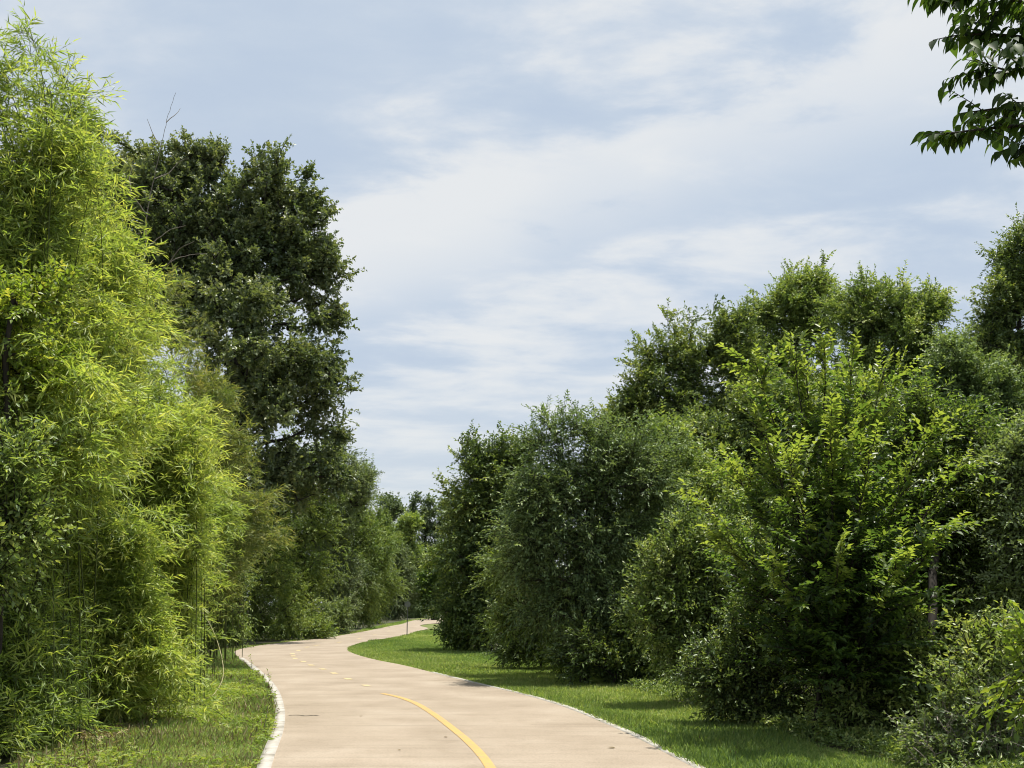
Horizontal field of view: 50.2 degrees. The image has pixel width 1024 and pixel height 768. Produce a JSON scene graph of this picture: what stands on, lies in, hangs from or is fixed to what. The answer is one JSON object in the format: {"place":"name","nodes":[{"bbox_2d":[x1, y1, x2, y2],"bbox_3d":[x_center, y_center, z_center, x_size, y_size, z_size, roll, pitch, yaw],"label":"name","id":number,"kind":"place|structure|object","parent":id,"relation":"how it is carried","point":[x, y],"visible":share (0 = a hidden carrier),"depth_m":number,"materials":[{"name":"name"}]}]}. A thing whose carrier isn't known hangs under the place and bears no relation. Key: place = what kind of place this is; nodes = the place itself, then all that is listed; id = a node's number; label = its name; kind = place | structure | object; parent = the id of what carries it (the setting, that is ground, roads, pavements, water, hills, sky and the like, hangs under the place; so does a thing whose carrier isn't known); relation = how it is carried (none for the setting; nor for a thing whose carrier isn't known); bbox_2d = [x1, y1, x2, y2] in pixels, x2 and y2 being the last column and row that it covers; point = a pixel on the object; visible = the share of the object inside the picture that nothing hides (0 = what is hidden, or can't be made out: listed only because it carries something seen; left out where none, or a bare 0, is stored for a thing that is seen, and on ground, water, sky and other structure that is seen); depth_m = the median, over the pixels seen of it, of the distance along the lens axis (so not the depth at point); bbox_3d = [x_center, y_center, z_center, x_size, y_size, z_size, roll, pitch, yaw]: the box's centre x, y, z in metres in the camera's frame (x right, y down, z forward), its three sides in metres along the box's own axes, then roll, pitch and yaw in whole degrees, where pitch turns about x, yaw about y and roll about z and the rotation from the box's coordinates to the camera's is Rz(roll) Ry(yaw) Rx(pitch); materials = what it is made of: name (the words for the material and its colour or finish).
{"place":"outdoors","nodes":[
{"label":"outdoors","id":0,"kind":"place"},
{"bbox_2d":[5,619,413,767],"bbox_3d":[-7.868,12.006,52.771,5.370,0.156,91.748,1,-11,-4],"label":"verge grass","id":1,"kind":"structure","parent":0,"point":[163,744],"depth_m":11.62,"materials":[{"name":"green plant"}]},
{"bbox_2d":[236,618,693,767],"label":"path","id":2,"kind":"structure","parent":0,"point":[344,707],"depth_m":13.45,"materials":[{"name":"concrete"}]},
{"bbox_2d":[0,607,1023,767],"bbox_3d":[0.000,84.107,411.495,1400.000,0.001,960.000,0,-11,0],"label":"ground","id":3,"kind":"structure","parent":0,"point":[4,760],"depth_m":16.54,"materials":[{"name":"green plant"}]},
{"bbox_2d":[0,394,87,633],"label":"privet sapling","id":4,"kind":"object","parent":3,"relation":"on","point":[22,503],"visible":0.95,"depth_m":9.93,"materials":[{"name":"green plant"}]},
{"bbox_2d":[0,254,101,659],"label":"box elder","id":5,"kind":"object","parent":3,"relation":"on","point":[19,303],"visible":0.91,"depth_m":10.80,"materials":[{"name":"green plant"}]},
{"bbox_2d":[0,509,128,764],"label":"bamboo plant","id":6,"kind":"object","parent":3,"relation":"on","point":[28,719],"visible":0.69,"depth_m":11.02,"materials":[{"name":"green plant"}]},
{"bbox_2d":[0,0,145,738],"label":"bamboo plant","id":7,"kind":"object","parent":3,"relation":"on","point":[36,186],"visible":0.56,"depth_m":12.55,"materials":[{"name":"green plant"}]},
{"bbox_2d":[0,271,186,676],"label":"bamboo plant","id":8,"kind":"object","parent":3,"relation":"on","point":[80,459],"visible":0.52,"depth_m":11.57,"materials":[{"name":"green plant"}]},
{"bbox_2d":[16,139,195,683],"bbox_3d":[-6.128,0.459,15.092,3.033,7.946,5.746,6,-13,-28],"label":"bamboo plant","id":9,"kind":"object","parent":3,"relation":"on","point":[129,294],"visible":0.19,"depth_m":14.40,"materials":[{"name":"green plant"}]},
{"bbox_2d":[42,498,226,727],"bbox_3d":[-4.862,3.082,13.794,2.799,3.263,2.839,0,-11,0],"label":"bamboo plant","id":10,"kind":"object","parent":3,"relation":"on","point":[141,645],"visible":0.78,"depth_m":13.26,"materials":[{"name":"green plant"}]},
{"bbox_2d":[62,119,227,356],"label":"oak tree","id":11,"kind":"object","parent":3,"relation":"on","point":[106,189],"depth_m":47.71,"materials":[{"name":"green plant"}]},
{"bbox_2d":[110,93,206,305],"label":"dead sapling","id":12,"kind":"object","parent":3,"relation":"on","point":[171,260],"visible":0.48,"depth_m":25.38,"materials":[{"name":"brown wood"}]},
{"bbox_2d":[108,350,248,701],"bbox_3d":[-5.480,2.164,16.927,2.545,5.325,3.455,6,-13,-26],"label":"bamboo plant","id":13,"kind":"object","parent":3,"relation":"on","point":[181,478],"visible":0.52,"depth_m":16.56,"materials":[{"name":"green plant"}]},
{"bbox_2d":[139,375,257,676],"bbox_3d":[-6.594,2.806,21.622,2.660,5.914,3.875,5,-12,-22],"label":"bamboo plant","id":14,"kind":"object","parent":3,"relation":"on","point":[230,510],"visible":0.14,"depth_m":21.30,"materials":[{"name":"green plant"}]},
{"bbox_2d":[7,618,425,767],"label":"grass verge","id":15,"kind":"object","parent":3,"relation":"on","point":[247,668],"depth_m":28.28,"materials":[{"name":"green plant"}]},
{"bbox_2d":[14,693,186,767],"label":"leaf litter","id":16,"kind":"object","parent":15,"relation":"on","point":[86,737],"visible":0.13,"depth_m":11.85,"materials":[{"name":"brown plant"}]},
{"bbox_2d":[146,703,157,735],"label":"weed stalk","id":17,"kind":"object","parent":15,"relation":"on","point":[152,719],"visible":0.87,"depth_m":11.66,"materials":[{"name":"green plant"}]},
{"bbox_2d":[141,534,223,692],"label":"bamboo plant","id":18,"kind":"object","parent":15,"relation":"on","point":[188,640],"visible":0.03,"depth_m":17.38,"materials":[{"name":"green plant"}]},
{"bbox_2d":[203,613,223,698],"bbox_3d":[-4.641,4.016,16.525,0.631,1.490,3.422,2,-12,-12],"label":"bent cane","id":19,"kind":"object","parent":15,"relation":"on","point":[222,663],"visible":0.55,"depth_m":16.23,"materials":[{"name":"plant"}]},
{"bbox_2d":[135,262,300,659],"bbox_3d":[-7.823,1.874,27.269,4.281,9.966,5.905,6,-13,-26],"label":"bamboo plant","id":20,"kind":"object","parent":15,"relation":"on","point":[256,533],"visible":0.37,"depth_m":26.77,"materials":[{"name":"green plant"}]},
{"bbox_2d":[263,688,270,727],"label":"weed stalk","id":21,"kind":"object","parent":15,"relation":"on","point":[267,697],"visible":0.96,"depth_m":12.56,"materials":[{"name":"green plant"}]},
{"bbox_2d":[91,125,367,645],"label":"oak tree","id":22,"kind":"object","parent":3,"relation":"on","point":[238,283],"visible":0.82,"depth_m":42.59,"materials":[{"name":"green plant"}]},
{"bbox_2d":[200,558,268,648],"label":"hedge shrub","id":23,"kind":"object","parent":3,"relation":"on","point":[241,631],"visible":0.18,"depth_m":36.08,"materials":[{"name":"green plant"}]},
{"bbox_2d":[239,658,284,767],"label":"kerb","id":24,"kind":"structure","parent":3,"relation":"on","point":[270,747],"depth_m":12.44,"materials":[{"name":"concrete"}]},
{"bbox_2d":[242,445,337,640],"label":"hedge tree","id":25,"kind":"object","parent":3,"relation":"on","point":[274,590],"visible":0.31,"depth_m":43.76,"materials":[{"name":"green plant"}]},
{"bbox_2d":[261,599,345,639],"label":"hedge shrub","id":26,"kind":"object","parent":3,"relation":"on","point":[318,633],"visible":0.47,"depth_m":45.13,"materials":[{"name":"green plant"}]},
{"bbox_2d":[248,500,370,613],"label":"distant tree","id":27,"kind":"object","parent":3,"relation":"on","point":[315,544],"depth_m":70.84,"materials":[{"name":"green plant"}]},
{"bbox_2d":[263,429,361,635],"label":"hedge tree","id":28,"kind":"object","parent":3,"relation":"on","point":[314,568],"visible":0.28,"depth_m":49.10,"materials":[{"name":"green plant"}]},
{"bbox_2d":[319,591,358,633],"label":"hedge shrub","id":29,"kind":"object","parent":3,"relation":"on","point":[338,608],"visible":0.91,"depth_m":52.63,"materials":[{"name":"green plant"}]},
{"bbox_2d":[295,443,385,631],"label":"hedge tree","id":30,"kind":"object","parent":3,"relation":"on","point":[349,514],"visible":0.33,"depth_m":56.23,"materials":[{"name":"green leaf"},{"name":"bark"}]},
{"bbox_2d":[332,453,407,628],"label":"hedge tree","id":31,"kind":"object","parent":3,"relation":"on","point":[369,546],"visible":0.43,"depth_m":64.71,"materials":[{"name":"green plant"}]},
{"bbox_2d":[354,501,410,623],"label":"hedge tree","id":32,"kind":"object","parent":3,"relation":"on","point":[390,588],"visible":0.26,"depth_m":80.66,"materials":[{"name":"green plant"}]},
{"bbox_2d":[373,489,421,542],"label":"distant tree","id":33,"kind":"object","parent":3,"relation":"on","point":[394,504],"visible":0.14,"depth_m":123.87,"materials":[{"name":"green plant"}]},
{"bbox_2d":[380,540,420,619],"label":"hedge tree","id":34,"kind":"object","parent":3,"relation":"on","point":[402,563],"visible":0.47,"depth_m":97.90,"materials":[{"name":"green plant"}]},
{"bbox_2d":[394,507,426,617],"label":"distant tree","id":35,"kind":"object","parent":3,"relation":"on","point":[408,524],"visible":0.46,"depth_m":113.31,"materials":[{"name":"green plant"}]},
{"bbox_2d":[402,564,428,617],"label":"hedge tree","id":36,"kind":"object","parent":3,"relation":"on","point":[416,612],"visible":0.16,"depth_m":111.64,"materials":[{"name":"green plant"}]},
{"bbox_2d":[395,490,451,568],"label":"distant tree","id":37,"kind":"object","parent":3,"relation":"on","point":[429,502],"visible":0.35,"depth_m":138.57,"materials":[{"name":"green plant"}]},
{"bbox_2d":[412,538,457,619],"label":"distant tree","id":38,"kind":"object","parent":3,"relation":"on","point":[426,581],"visible":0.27,"depth_m":97.67,"materials":[{"name":"green plant"}]},
{"bbox_2d":[426,504,452,557],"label":"distant tree","id":39,"kind":"object","parent":3,"relation":"on","point":[438,538],"depth_m":117.16,"materials":[{"name":"green plant"}]},
{"bbox_2d":[432,672,705,767],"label":"kerb","id":40,"kind":"structure","parent":3,"relation":"on","point":[627,731],"depth_m":13.04,"materials":[{"name":"concrete"}]},
{"bbox_2d":[534,573,680,685],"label":"shrub","id":41,"kind":"object","parent":3,"relation":"on","point":[612,653],"visible":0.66,"depth_m":19.45,"materials":[{"name":"green plant"}]},
{"bbox_2d":[347,624,921,767],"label":"grass verge","id":42,"kind":"object","parent":3,"relation":"on","point":[429,626],"depth_m":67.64,"materials":[{"name":"green plant"}]},
{"bbox_2d":[404,601,410,632],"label":"trail sign","id":43,"kind":"object","parent":42,"relation":"on","point":[407,604],"visible":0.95,"depth_m":49.52,"materials":[{"name":"metal"}]},
{"bbox_2d":[431,614,469,650],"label":"shrub","id":44,"kind":"object","parent":42,"relation":"on","point":[447,644],"visible":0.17,"depth_m":33.96,"materials":[{"name":"green plant"}]},
{"bbox_2d":[409,420,552,651],"bbox_3d":[-0.748,5.044,34.577,4.939,7.746,4.196,0,-11,0],"label":"dark tree","id":45,"kind":"object","parent":42,"relation":"on","point":[482,485],"visible":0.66,"depth_m":33.76,"materials":[{"name":"green plant"}]},
{"bbox_2d":[477,590,560,669],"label":"shrub","id":46,"kind":"object","parent":42,"relation":"on","point":[510,653],"visible":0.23,"depth_m":24.39,"materials":[{"name":"green plant"}]},
{"bbox_2d":[462,540,607,674],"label":"shrub","id":47,"kind":"object","parent":42,"relation":"on","point":[500,619],"visible":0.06,"depth_m":22.16,"materials":[{"name":"green plant"}]},
{"bbox_2d":[464,389,711,682],"bbox_3d":[1.524,2.926,20.965,4.834,5.439,2.958,0,-11,0],"label":"feathery tree","id":48,"kind":"object","parent":42,"relation":"on","point":[542,524],"visible":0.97,"depth_m":20.46,"materials":[{"name":"green plant"}]},
{"bbox_2d":[666,575,826,728],"bbox_3d":[3.062,3.370,13.468,2.439,2.097,1.632,0,-11,0],"label":"shrub","id":49,"kind":"object","parent":42,"relation":"on","point":[721,687],"visible":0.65,"depth_m":13.13,"materials":[{"name":"green plant"}]},
{"bbox_2d":[882,643,1023,767],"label":"brush shrub","id":50,"kind":"object","parent":42,"relation":"on","point":[940,738],"visible":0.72,"depth_m":9.64,"materials":[{"name":"green plant"}]},
{"bbox_2d":[578,399,783,664],"bbox_3d":[3.322,3.249,22.343,4.595,6.174,3.418,0,-11,0],"label":"dark thicket tree","id":51,"kind":"object","parent":3,"relation":"on","point":[710,485],"visible":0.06,"depth_m":22.40,"materials":[{"name":"green plant"}]},
{"bbox_2d":[573,294,789,510],"bbox_3d":[5.992,2.734,37.960,6.189,12.514,7.064,-10,-15,40],"label":"tree","id":52,"kind":"object","parent":3,"relation":"on","point":[683,362],"visible":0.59,"depth_m":37.98,"materials":[{"name":"green plant"}]},
{"bbox_2d":[608,491,778,699],"bbox_3d":[2.615,3.116,15.996,2.532,3.115,2.025,0,-11,0],"label":"shrub","id":53,"kind":"object","parent":3,"relation":"on","point":[677,596],"visible":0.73,"depth_m":15.78,"materials":[{"name":"green plant"}]},
{"bbox_2d":[646,355,839,572],"bbox_3d":[6.817,3.464,31.817,6.381,8.661,5.090,8,-14,-34],"label":"tree","id":54,"kind":"object","parent":3,"relation":"on","point":[737,428],"visible":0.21,"depth_m":31.43,"materials":[{"name":"green plant"}]},
{"bbox_2d":[530,658,1023,767],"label":"undergrowth","id":55,"kind":"object","parent":3,"relation":"on","point":[878,742],"visible":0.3,"depth_m":11.24,"materials":[{"name":"green plant"}]},
{"bbox_2d":[712,249,849,389],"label":"tree","id":56,"kind":"object","parent":3,"relation":"on","point":[788,310],"visible":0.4,"depth_m":45.57,"materials":[{"name":"green plant"}]},
{"bbox_2d":[664,322,1006,737],"bbox_3d":[3.810,1.594,12.156,3.598,4.594,3.000,3,-12,-16],"label":"elm sapling","id":57,"kind":"object","parent":3,"relation":"on","point":[832,595],"visible":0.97,"depth_m":11.87,"materials":[{"name":"green plant"}]},
{"bbox_2d":[724,467,970,669],"bbox_3d":[5.021,3.019,17.199,4.538,4.072,3.737,6,-13,-28],"label":"dark thicket tree","id":58,"kind":"object","parent":3,"relation":"on","point":[772,503],"depth_m":17.55,"materials":[{"name":"green plant"}]},
{"bbox_2d":[765,348,960,542],"bbox_3d":[10.363,3.468,32.049,6.903,8.760,5.040,0,-11,0],"label":"tree","id":59,"kind":"object","parent":3,"relation":"on","point":[815,394],"visible":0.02,"depth_m":31.74,"materials":[{"name":"green plant"}]},
{"bbox_2d":[785,585,974,740],"bbox_3d":[3.997,3.188,12.024,2.120,1.932,1.489,0,-11,0],"label":"shrub","id":60,"kind":"object","parent":3,"relation":"on","point":[868,707],"visible":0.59,"depth_m":11.77,"materials":[{"name":"green plant"}]},
{"bbox_2d":[800,259,966,395],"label":"tree","id":61,"kind":"object","parent":3,"relation":"on","point":[902,318],"visible":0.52,"depth_m":41.33,"materials":[{"name":"green plant"}]},
{"bbox_2d":[821,362,1022,726],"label":"leafy sapling","id":62,"kind":"object","parent":3,"relation":"on","point":[948,557],"visible":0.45,"depth_m":13.47,"materials":[{"name":"green plant"}]},
{"bbox_2d":[887,320,1023,458],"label":"tree","id":63,"kind":"object","parent":3,"relation":"on","point":[993,380],"visible":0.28,"depth_m":34.72,"materials":[{"name":"green plant"}]},
{"bbox_2d":[899,598,1023,760],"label":"brush shrub","id":64,"kind":"object","parent":3,"relation":"on","point":[973,652],"visible":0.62,"depth_m":9.97,"materials":[{"name":"green plant"}]},
{"bbox_2d":[905,674,1023,765],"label":"brush shrub","id":65,"kind":"object","parent":3,"relation":"on","point":[931,749],"visible":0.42,"depth_m":9.56,"materials":[{"name":"green plant"}]},
{"bbox_2d":[907,0,1023,169],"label":"hackberry tree","id":66,"kind":"object","parent":3,"relation":"on","point":[1012,11],"visible":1,"depth_m":5.61,"materials":[{"name":"green plant"}]},
{"bbox_2d":[936,403,1023,746],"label":"leafy sapling","id":67,"kind":"object","parent":3,"relation":"on","point":[1005,580],"visible":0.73,"depth_m":12.61,"materials":[{"name":"green plant"}]},
{"bbox_2d":[951,202,1023,414],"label":"tree","id":68,"kind":"object","parent":3,"relation":"on","point":[997,325],"visible":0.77,"depth_m":39.67,"materials":[{"name":"green plant"}]},
{"bbox_2d":[965,599,1023,755],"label":"brush shrub","id":69,"kind":"object","parent":3,"relation":"on","point":[1005,686],"visible":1,"depth_m":7.91,"materials":[{"name":"green plant"}]},
{"bbox_2d":[0,0,1023,603],"label":"sky","id":70,"kind":"structure","parent":0,"point":[521,187],"materials":[{"name":"blue"}]}
]}

